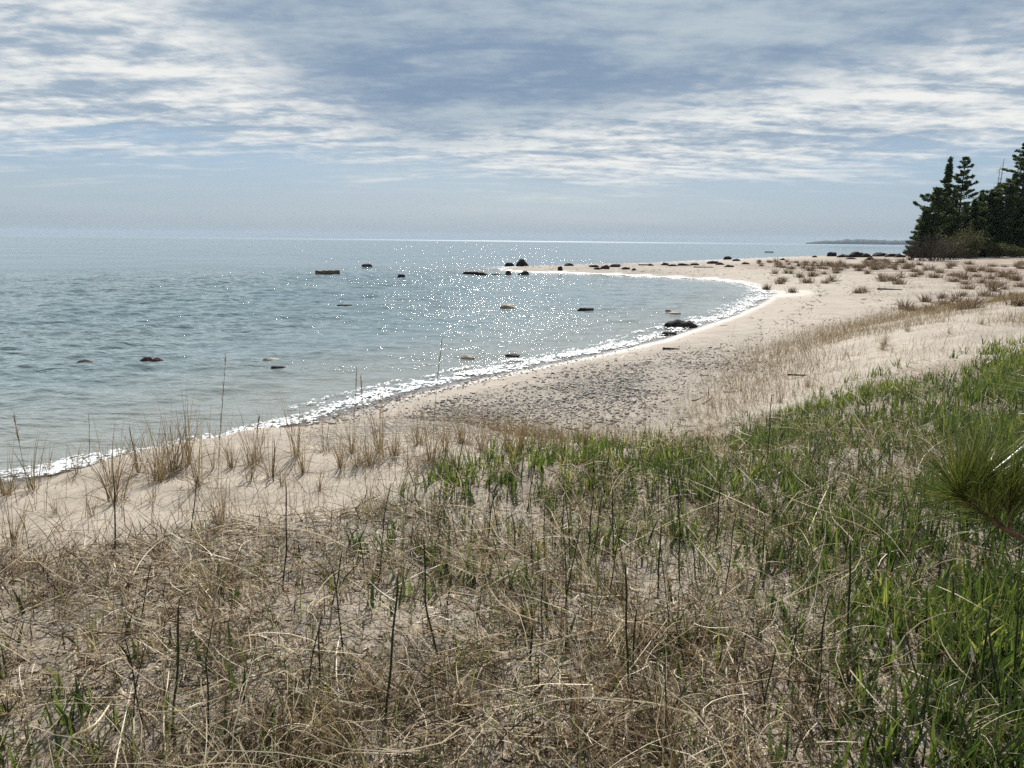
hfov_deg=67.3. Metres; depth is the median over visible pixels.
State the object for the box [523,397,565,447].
beach grass tuft
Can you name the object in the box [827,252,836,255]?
boulder
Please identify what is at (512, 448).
beach grass tuft
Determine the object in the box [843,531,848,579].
horsetail stem
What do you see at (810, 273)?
scrub tuft
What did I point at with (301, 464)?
beach grass tuft
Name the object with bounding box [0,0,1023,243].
sky
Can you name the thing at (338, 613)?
horsetail stem
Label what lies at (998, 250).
green shrub
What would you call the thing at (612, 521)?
horsetail stem
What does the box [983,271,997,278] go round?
scrub tuft
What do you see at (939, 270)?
scrub tuft
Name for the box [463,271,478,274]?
boulder
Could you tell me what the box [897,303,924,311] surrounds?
scrub tuft
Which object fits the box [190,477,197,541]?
horsetail stem
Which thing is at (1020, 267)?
scrub tuft
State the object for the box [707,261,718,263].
boulder
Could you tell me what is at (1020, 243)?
conifer tree
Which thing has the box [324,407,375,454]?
beach grass tuft
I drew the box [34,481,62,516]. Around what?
beach grass tuft
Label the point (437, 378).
seed stalk
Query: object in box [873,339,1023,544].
young pine
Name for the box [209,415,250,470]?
beach grass tuft
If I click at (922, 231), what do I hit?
conifer tree
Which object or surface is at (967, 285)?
scrub tuft
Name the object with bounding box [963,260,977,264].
scrub tuft
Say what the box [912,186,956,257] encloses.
conifer tree
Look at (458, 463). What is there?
horsetail stem
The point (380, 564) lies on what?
horsetail stem
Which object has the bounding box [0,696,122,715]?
dry stalk
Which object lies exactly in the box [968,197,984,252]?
conifer tree
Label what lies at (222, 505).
beach grass tuft
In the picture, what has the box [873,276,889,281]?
scrub tuft
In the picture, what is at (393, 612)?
dry stalk
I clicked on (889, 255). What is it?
boulder
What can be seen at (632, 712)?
dry stalk
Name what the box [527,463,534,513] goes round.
horsetail stem
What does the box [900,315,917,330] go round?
beach grass tuft
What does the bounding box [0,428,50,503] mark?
beach grass tuft
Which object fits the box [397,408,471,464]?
beach grass tuft
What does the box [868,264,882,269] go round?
scrub tuft
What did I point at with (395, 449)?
beach grass tuft
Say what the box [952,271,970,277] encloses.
scrub tuft
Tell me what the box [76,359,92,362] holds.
boulder
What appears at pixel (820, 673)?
horsetail stem
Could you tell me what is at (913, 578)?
horsetail stem
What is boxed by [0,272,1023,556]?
thin brown grass
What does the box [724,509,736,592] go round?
horsetail stem
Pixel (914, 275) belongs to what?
scrub tuft
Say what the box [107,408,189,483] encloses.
beach grass tuft
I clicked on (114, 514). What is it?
horsetail stem
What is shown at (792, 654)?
horsetail stem
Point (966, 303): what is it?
scrub tuft
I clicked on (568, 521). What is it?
horsetail stem
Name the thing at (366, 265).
boulder
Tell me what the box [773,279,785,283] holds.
scrub tuft
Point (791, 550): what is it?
horsetail stem
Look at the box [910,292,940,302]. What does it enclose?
scrub tuft
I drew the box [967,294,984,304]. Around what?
scrub tuft
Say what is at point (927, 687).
horsetail stem
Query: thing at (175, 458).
beach grass tuft
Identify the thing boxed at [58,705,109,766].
dry stalk
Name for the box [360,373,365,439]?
seed stalk
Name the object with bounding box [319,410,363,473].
beach grass tuft
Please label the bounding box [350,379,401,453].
beach grass tuft
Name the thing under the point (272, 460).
beach grass tuft
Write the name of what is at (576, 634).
dry stalk
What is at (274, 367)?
boulder
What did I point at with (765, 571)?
horsetail stem
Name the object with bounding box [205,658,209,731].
horsetail stem
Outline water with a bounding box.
[0,235,908,480]
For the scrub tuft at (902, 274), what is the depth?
62.62 m
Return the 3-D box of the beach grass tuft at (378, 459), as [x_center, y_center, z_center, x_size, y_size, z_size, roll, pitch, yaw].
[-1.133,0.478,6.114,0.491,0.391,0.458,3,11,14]
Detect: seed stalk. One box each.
[13,415,28,489]
[218,353,225,476]
[250,415,259,467]
[354,366,356,426]
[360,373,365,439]
[433,340,441,424]
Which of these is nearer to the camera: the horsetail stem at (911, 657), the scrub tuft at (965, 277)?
the horsetail stem at (911, 657)
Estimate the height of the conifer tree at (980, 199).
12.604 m
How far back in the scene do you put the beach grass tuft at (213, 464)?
6.00 m
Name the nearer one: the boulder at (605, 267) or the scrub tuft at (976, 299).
the scrub tuft at (976, 299)
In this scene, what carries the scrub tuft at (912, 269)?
on the ground at (836, 304)
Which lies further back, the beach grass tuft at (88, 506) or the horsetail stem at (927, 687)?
the beach grass tuft at (88, 506)
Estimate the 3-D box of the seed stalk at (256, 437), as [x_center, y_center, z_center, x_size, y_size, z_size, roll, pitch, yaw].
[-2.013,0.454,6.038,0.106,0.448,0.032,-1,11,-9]
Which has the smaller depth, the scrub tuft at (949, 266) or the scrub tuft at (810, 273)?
the scrub tuft at (810, 273)
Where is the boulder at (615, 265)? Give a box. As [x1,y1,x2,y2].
[609,264,620,266]
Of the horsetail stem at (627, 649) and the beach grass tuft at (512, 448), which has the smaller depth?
the horsetail stem at (627, 649)
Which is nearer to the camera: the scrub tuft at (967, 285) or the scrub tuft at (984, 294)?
the scrub tuft at (984, 294)
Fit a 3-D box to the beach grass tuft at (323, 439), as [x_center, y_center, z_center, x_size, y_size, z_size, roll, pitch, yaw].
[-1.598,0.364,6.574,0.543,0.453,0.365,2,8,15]
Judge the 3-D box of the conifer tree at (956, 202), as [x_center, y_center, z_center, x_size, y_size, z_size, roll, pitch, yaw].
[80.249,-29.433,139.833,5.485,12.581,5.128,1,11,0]
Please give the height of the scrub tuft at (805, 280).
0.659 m
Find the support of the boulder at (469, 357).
in the water
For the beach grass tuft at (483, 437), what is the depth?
6.61 m
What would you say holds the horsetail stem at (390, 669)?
on the ground at (836, 304)
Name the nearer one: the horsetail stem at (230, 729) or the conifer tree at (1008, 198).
the horsetail stem at (230, 729)
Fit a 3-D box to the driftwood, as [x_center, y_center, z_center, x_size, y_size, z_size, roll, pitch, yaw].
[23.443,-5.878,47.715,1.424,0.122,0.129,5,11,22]
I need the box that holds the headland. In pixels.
[805,239,914,244]
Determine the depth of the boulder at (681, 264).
87.53 m
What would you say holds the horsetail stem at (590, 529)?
on the ground at (836, 304)
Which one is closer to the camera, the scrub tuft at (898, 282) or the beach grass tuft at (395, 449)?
the beach grass tuft at (395, 449)
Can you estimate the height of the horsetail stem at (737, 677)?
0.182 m
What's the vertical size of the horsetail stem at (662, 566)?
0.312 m
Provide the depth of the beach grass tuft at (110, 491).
5.20 m
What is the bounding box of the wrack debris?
[392,263,1011,432]
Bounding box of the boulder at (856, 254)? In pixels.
[848,252,863,256]
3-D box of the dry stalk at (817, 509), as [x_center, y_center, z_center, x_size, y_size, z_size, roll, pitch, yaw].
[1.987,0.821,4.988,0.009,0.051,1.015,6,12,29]
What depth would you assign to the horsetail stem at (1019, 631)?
3.13 m
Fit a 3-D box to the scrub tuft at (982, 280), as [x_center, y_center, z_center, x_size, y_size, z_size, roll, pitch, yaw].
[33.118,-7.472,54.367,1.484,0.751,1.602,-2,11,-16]
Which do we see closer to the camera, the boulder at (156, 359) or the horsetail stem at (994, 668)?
the horsetail stem at (994, 668)
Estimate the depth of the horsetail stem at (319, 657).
2.93 m
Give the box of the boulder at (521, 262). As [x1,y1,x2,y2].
[516,259,528,265]
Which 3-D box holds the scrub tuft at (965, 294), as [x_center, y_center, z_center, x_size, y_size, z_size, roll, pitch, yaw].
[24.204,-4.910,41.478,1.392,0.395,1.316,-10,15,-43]
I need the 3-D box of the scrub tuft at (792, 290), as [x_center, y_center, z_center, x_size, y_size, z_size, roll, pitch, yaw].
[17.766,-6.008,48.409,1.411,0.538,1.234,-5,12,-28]
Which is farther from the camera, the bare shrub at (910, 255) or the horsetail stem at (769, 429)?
the bare shrub at (910, 255)
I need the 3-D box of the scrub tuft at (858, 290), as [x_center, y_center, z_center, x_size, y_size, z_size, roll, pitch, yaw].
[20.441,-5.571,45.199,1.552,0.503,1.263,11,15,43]
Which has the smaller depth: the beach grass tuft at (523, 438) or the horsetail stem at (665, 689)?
the horsetail stem at (665, 689)
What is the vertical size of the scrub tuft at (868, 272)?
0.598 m
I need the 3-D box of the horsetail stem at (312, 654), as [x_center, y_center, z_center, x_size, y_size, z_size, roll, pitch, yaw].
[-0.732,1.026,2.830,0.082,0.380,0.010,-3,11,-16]
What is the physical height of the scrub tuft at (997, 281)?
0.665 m
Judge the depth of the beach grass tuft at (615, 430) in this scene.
10.95 m
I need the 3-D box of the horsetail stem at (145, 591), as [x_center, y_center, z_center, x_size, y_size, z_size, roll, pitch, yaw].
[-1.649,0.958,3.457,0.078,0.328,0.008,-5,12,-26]
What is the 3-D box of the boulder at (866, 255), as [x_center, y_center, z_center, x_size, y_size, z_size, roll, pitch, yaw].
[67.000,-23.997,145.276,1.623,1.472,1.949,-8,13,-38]
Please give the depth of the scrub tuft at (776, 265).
83.47 m
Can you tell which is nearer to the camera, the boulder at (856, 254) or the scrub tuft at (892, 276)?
the scrub tuft at (892, 276)
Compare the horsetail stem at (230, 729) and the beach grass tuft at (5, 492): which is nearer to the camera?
the horsetail stem at (230, 729)
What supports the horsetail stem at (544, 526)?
on the ground at (836, 304)
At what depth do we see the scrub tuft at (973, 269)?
72.07 m
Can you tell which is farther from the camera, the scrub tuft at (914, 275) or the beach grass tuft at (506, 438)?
the scrub tuft at (914, 275)
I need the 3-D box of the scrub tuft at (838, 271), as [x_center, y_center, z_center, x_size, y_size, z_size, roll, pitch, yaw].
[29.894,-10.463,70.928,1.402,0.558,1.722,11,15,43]
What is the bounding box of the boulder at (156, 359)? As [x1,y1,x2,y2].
[150,357,163,361]
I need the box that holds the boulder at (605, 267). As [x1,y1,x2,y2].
[600,265,609,268]
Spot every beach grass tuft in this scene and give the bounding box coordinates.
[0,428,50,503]
[0,483,58,549]
[2,424,58,497]
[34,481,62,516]
[36,443,58,468]
[56,407,150,510]
[58,436,90,479]
[67,491,101,516]
[71,420,139,483]
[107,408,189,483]
[119,429,153,475]
[121,394,218,473]
[134,467,171,503]
[156,379,224,464]
[162,418,230,487]
[180,429,235,472]
[183,457,251,527]
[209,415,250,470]
[215,416,286,464]
[229,438,278,482]
[247,422,304,478]
[261,459,299,486]
[267,390,328,457]
[286,431,328,477]
[307,410,347,452]
[308,464,331,493]
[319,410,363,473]
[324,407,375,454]
[338,423,393,468]
[344,428,376,468]
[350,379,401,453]
[369,418,417,458]
[394,405,435,447]
[394,434,412,467]
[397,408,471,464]
[422,400,464,452]
[437,403,494,446]
[467,406,492,451]
[477,391,548,455]
[492,408,527,451]
[502,425,532,464]
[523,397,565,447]
[544,420,579,450]
[570,406,595,446]
[602,421,623,438]
[774,388,784,402]
[876,322,895,345]
[876,337,890,349]
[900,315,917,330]
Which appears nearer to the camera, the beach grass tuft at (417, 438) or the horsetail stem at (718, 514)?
the horsetail stem at (718, 514)
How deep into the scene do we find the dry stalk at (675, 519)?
4.52 m
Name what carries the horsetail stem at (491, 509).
on the ground at (836, 304)
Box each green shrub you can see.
[952,219,989,258]
[981,241,1008,257]
[1004,244,1023,257]
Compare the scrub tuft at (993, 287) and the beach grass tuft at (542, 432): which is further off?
the scrub tuft at (993, 287)
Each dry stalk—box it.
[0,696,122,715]
[2,574,191,619]
[13,560,258,656]
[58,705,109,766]
[133,685,138,740]
[163,671,169,760]
[185,566,237,630]
[185,598,395,694]
[342,574,443,667]
[412,686,427,765]
[491,602,692,657]
[569,620,666,766]
[617,486,765,550]
[625,703,664,740]
[722,470,924,517]
[726,648,750,763]
[807,486,828,532]
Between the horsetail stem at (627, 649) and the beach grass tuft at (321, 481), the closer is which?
the horsetail stem at (627, 649)
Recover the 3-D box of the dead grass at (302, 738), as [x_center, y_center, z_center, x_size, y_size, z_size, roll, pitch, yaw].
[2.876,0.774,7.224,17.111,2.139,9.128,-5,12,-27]
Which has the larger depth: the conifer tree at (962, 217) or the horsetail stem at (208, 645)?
the conifer tree at (962, 217)
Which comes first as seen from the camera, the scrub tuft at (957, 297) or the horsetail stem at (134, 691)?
the horsetail stem at (134, 691)
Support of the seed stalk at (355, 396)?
on the ground at (836, 304)
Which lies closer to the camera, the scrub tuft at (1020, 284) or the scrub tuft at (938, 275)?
the scrub tuft at (1020, 284)
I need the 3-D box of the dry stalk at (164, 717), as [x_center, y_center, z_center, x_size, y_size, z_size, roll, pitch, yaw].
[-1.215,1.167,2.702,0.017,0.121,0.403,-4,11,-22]
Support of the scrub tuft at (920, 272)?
on the ground at (836, 304)
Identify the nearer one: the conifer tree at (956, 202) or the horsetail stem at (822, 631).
the horsetail stem at (822, 631)
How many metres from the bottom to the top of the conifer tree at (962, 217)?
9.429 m
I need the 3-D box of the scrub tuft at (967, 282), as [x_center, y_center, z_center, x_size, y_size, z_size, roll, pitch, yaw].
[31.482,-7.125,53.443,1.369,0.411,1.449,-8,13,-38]
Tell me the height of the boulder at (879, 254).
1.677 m
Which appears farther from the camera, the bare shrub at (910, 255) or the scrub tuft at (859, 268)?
the bare shrub at (910, 255)
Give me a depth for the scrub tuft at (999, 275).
62.58 m
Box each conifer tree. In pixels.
[903,206,939,257]
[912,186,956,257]
[932,156,979,238]
[933,156,953,234]
[937,218,964,257]
[951,190,958,212]
[959,205,969,227]
[959,215,981,257]
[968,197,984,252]
[976,217,993,256]
[977,189,987,222]
[977,204,990,255]
[978,188,1010,248]
[985,182,1023,250]
[988,218,1008,255]
[994,143,1023,241]
[1002,174,1020,255]
[1009,211,1023,255]
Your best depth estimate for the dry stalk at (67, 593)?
3.67 m
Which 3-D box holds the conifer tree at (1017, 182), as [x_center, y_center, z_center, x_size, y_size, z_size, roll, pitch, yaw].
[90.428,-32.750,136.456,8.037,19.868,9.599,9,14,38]
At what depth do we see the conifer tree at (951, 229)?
130.55 m
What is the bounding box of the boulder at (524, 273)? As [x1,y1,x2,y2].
[518,271,528,274]
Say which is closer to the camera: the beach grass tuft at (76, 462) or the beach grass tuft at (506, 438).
the beach grass tuft at (76, 462)
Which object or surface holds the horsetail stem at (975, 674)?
on the ground at (836, 304)
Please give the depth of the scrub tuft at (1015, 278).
57.17 m
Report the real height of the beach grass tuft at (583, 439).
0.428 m
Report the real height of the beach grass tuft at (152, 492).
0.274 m
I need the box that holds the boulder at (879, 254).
[872,252,886,256]
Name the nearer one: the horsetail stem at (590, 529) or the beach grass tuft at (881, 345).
the horsetail stem at (590, 529)
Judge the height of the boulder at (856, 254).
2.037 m
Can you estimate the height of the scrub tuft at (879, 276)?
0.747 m
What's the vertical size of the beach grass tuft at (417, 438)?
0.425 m
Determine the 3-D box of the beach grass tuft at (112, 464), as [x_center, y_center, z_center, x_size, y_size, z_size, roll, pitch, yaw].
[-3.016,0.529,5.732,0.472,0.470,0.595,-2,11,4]
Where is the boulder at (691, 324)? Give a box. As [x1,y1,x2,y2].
[686,321,697,327]
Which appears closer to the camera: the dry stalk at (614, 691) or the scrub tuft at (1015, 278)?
the dry stalk at (614, 691)
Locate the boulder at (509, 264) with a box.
[504,263,513,266]
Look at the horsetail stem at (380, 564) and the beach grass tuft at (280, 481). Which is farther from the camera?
the beach grass tuft at (280, 481)
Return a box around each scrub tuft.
[772,262,785,266]
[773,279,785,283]
[774,276,788,281]
[784,285,799,292]
[791,271,806,277]
[798,275,817,282]
[801,265,821,270]
[802,268,823,276]
[824,272,840,281]
[826,265,845,270]
[830,269,842,273]
[848,286,871,293]
[854,266,865,270]
[856,261,870,267]
[861,268,873,273]
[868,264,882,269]
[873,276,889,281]
[876,271,885,279]
[879,272,906,279]
[889,278,909,284]
[889,295,920,308]
[895,269,909,277]
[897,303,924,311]
[904,267,923,271]
[908,273,921,276]
[910,268,929,274]
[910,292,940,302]
[924,271,944,277]
[928,297,954,305]
[931,290,952,298]
[933,267,949,272]
[937,295,997,310]
[941,290,973,301]
[943,263,958,268]
[944,274,961,281]
[945,261,958,265]
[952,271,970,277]
[954,290,973,296]
[955,279,974,283]
[956,271,977,279]
[957,283,978,289]
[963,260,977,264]
[963,265,981,271]
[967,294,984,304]
[969,288,999,296]
[973,273,990,282]
[975,279,1009,286]
[980,266,1000,271]
[981,282,1008,291]
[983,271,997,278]
[984,277,1010,285]
[991,290,1014,299]
[993,269,1015,276]
[1002,292,1023,306]
[1005,273,1023,280]
[1012,280,1023,286]
[1014,263,1023,268]
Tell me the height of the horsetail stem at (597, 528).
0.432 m
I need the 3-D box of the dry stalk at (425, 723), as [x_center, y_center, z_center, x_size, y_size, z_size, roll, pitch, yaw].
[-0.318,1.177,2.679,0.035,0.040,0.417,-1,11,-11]
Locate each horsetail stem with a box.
[71,688,76,720]
[113,472,115,554]
[124,638,143,729]
[132,648,144,729]
[139,562,151,626]
[171,606,178,736]
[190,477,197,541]
[204,615,213,677]
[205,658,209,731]
[227,709,232,749]
[273,441,274,481]
[282,480,286,589]
[307,614,322,692]
[318,630,320,690]
[330,553,341,607]
[332,568,343,657]
[358,532,363,572]
[378,542,383,582]
[381,483,390,543]
[384,576,398,722]
[423,539,440,666]
[446,573,451,606]
[454,439,463,490]
[488,483,496,537]
[492,495,499,544]
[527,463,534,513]
[528,625,532,660]
[541,574,542,631]
[543,502,544,546]
[561,503,563,542]
[564,529,580,613]
[565,493,570,560]
[565,554,567,600]
[587,491,594,565]
[589,492,602,565]
[608,521,623,596]
[612,488,613,556]
[612,509,623,570]
[624,563,628,690]
[631,610,636,685]
[640,450,649,501]
[657,466,658,514]
[657,524,661,595]
[659,538,665,593]
[664,657,666,722]
[675,621,685,677]
[678,489,680,580]
[714,480,720,548]
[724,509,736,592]
[734,660,740,699]
[758,521,764,582]
[760,671,765,709]
[762,554,766,587]
[762,648,775,725]
[767,395,771,461]
[773,463,782,519]
[787,627,796,684]
[789,522,794,580]
[816,595,829,670]
[816,626,823,716]
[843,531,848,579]
[846,541,850,657]
[904,561,920,598]
[905,634,921,693]
[922,644,936,731]
[925,590,927,640]
[952,574,955,617]
[970,646,982,717]
[971,559,976,603]
[976,606,991,722]
[982,568,983,607]
[985,611,1006,741]
[1011,597,1018,700]
[1017,615,1022,653]
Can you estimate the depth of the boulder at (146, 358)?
19.95 m
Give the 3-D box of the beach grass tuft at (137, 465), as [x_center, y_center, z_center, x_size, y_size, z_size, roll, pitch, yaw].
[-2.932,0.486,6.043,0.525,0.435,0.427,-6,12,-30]
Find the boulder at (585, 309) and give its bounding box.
[577,308,593,310]
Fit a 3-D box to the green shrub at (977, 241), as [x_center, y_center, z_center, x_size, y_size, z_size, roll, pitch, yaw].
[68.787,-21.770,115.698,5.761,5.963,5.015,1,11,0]
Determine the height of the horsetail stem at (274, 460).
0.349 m
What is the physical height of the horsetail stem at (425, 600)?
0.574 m
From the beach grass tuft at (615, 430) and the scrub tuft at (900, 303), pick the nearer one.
the beach grass tuft at (615, 430)
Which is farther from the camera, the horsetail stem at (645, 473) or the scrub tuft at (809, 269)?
the scrub tuft at (809, 269)
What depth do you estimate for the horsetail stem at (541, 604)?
3.32 m
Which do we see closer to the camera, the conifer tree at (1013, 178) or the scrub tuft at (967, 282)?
the scrub tuft at (967, 282)
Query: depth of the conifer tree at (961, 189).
130.97 m
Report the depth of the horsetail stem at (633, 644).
2.95 m
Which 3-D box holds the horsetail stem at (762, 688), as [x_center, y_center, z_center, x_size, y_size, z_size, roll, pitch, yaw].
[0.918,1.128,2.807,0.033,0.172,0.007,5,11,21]
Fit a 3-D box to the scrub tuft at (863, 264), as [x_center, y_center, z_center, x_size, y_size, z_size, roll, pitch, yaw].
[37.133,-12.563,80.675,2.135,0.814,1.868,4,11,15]
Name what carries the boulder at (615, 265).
on the ground at (836, 304)
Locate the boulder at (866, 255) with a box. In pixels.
[861,253,871,256]
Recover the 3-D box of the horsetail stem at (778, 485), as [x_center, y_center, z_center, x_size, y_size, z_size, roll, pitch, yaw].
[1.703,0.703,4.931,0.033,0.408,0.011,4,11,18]
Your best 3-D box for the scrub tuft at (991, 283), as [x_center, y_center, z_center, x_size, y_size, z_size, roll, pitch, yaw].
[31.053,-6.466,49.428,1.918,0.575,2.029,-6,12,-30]
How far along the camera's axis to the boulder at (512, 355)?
21.58 m
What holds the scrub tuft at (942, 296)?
on the ground at (836, 304)
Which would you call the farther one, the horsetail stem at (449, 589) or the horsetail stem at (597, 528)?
the horsetail stem at (597, 528)
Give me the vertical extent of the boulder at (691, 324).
0.539 m
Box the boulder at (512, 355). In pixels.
[505,353,519,356]
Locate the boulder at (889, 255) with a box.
[884,254,895,256]
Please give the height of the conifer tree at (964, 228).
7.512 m
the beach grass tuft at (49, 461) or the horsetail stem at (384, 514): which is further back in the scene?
the beach grass tuft at (49, 461)
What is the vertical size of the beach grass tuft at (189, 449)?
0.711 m
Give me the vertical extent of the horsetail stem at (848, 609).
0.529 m
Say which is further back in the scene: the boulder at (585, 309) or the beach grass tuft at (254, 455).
the boulder at (585, 309)
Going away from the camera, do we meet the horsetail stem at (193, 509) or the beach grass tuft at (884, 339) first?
the horsetail stem at (193, 509)
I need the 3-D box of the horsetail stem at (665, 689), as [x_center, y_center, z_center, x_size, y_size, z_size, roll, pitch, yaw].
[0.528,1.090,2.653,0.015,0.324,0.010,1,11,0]
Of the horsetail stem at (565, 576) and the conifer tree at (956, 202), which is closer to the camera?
the horsetail stem at (565, 576)
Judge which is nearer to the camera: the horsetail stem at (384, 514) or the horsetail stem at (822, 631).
the horsetail stem at (822, 631)
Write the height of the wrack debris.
1.432 m
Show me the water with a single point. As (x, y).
(189, 311)
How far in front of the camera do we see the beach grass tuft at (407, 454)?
6.03 m
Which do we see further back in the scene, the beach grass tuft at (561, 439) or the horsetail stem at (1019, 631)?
the beach grass tuft at (561, 439)
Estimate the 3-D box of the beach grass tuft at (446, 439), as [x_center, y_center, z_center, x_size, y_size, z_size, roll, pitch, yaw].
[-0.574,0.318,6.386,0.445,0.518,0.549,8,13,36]
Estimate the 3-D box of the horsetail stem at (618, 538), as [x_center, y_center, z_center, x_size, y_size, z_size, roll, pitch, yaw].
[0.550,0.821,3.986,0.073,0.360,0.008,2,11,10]
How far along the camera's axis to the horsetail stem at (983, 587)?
3.55 m
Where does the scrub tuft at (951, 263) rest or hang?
on the ground at (836, 304)
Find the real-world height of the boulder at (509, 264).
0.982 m
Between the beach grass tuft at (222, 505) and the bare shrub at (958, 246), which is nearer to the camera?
the beach grass tuft at (222, 505)
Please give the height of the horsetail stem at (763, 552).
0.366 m
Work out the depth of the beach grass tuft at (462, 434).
6.91 m
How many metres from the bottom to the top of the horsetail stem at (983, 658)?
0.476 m
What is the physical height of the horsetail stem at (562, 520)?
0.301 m
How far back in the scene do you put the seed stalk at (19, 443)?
5.40 m
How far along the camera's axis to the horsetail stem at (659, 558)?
3.74 m
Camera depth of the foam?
17.25 m
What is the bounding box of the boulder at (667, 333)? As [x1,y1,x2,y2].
[661,331,676,335]
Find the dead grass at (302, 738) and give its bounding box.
[0,346,1023,767]
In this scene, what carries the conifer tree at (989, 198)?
on the ground at (836, 304)
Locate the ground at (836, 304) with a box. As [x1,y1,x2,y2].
[0,254,1023,767]
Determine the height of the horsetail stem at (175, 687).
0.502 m
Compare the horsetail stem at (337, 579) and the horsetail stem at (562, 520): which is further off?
the horsetail stem at (562, 520)
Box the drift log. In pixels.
[315,270,339,274]
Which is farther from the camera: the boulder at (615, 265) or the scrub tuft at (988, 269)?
the boulder at (615, 265)
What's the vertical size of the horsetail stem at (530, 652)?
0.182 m
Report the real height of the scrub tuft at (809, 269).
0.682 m
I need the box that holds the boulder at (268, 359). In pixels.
[263,357,280,360]
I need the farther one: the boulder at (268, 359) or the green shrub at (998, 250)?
the green shrub at (998, 250)
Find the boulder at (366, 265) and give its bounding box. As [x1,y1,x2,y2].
[361,264,372,266]
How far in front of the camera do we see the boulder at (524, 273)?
72.53 m
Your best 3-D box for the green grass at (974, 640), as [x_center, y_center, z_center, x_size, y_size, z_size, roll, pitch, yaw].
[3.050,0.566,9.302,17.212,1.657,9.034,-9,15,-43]
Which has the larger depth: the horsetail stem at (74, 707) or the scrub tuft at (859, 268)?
the scrub tuft at (859, 268)
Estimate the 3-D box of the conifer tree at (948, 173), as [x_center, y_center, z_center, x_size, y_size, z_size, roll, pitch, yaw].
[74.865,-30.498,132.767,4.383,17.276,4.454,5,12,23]
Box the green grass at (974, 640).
[0,332,1023,767]
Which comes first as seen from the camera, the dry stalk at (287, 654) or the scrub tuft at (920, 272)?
the dry stalk at (287, 654)
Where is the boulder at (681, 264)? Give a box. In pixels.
[677,263,690,265]
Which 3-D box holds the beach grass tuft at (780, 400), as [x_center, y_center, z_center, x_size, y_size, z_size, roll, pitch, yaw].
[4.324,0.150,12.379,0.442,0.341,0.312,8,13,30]
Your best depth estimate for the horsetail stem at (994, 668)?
2.72 m
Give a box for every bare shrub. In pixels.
[902,240,916,259]
[907,231,957,260]
[938,229,975,259]
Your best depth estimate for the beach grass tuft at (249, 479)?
5.70 m
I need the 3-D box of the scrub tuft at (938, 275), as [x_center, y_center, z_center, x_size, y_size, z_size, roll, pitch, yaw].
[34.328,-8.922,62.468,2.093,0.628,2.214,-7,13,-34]
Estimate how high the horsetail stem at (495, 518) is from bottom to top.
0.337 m
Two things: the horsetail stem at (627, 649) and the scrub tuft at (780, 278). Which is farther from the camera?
the scrub tuft at (780, 278)
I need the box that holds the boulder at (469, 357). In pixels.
[461,355,474,359]
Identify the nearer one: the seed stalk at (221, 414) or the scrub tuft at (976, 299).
the seed stalk at (221, 414)
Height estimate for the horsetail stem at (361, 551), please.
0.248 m
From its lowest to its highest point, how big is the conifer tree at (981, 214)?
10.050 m
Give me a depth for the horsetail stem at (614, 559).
3.65 m
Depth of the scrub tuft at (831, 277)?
58.27 m
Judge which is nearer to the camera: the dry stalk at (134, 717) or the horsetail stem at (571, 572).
the dry stalk at (134, 717)
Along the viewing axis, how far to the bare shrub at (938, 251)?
93.67 m
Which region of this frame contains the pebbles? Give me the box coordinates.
[301,316,864,441]
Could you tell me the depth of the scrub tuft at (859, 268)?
74.97 m
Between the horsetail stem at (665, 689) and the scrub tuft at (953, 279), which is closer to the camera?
the horsetail stem at (665, 689)
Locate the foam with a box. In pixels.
[0,256,801,480]
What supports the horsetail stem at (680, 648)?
on the ground at (836, 304)
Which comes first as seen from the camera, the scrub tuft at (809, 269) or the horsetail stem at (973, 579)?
the horsetail stem at (973, 579)
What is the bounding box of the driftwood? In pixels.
[877,288,902,289]
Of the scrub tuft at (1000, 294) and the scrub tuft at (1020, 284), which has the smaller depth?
the scrub tuft at (1000, 294)
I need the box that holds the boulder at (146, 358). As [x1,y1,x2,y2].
[140,357,151,360]
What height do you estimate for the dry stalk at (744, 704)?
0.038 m
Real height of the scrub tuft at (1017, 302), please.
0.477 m
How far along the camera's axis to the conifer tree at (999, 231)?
136.78 m
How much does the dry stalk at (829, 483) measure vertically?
0.028 m
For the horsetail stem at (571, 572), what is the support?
on the ground at (836, 304)
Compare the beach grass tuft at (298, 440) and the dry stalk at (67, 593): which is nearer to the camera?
the dry stalk at (67, 593)
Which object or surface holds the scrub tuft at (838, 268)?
on the ground at (836, 304)
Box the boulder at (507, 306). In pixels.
[500,304,515,308]
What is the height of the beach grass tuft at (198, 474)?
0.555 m
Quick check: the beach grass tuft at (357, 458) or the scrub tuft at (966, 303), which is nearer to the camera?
the beach grass tuft at (357, 458)
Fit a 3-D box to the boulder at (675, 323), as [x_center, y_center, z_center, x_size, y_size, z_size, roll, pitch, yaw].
[6.250,-2.144,29.317,0.905,0.651,0.601,4,11,16]
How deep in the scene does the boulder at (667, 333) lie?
26.57 m
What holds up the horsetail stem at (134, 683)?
on the ground at (836, 304)
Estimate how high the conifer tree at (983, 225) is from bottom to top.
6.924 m
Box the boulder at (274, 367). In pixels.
[270,366,285,368]
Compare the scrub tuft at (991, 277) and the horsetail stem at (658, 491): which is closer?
the horsetail stem at (658, 491)
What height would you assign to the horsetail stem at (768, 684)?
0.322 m
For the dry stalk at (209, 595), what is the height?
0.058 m
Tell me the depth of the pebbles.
14.73 m
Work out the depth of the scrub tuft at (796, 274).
64.56 m
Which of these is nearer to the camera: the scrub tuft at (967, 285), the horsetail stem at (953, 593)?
the horsetail stem at (953, 593)
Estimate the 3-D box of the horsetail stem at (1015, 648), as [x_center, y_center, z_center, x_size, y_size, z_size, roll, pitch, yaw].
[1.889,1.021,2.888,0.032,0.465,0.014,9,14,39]
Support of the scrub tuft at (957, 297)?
on the ground at (836, 304)
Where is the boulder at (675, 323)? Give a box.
[664,319,687,327]

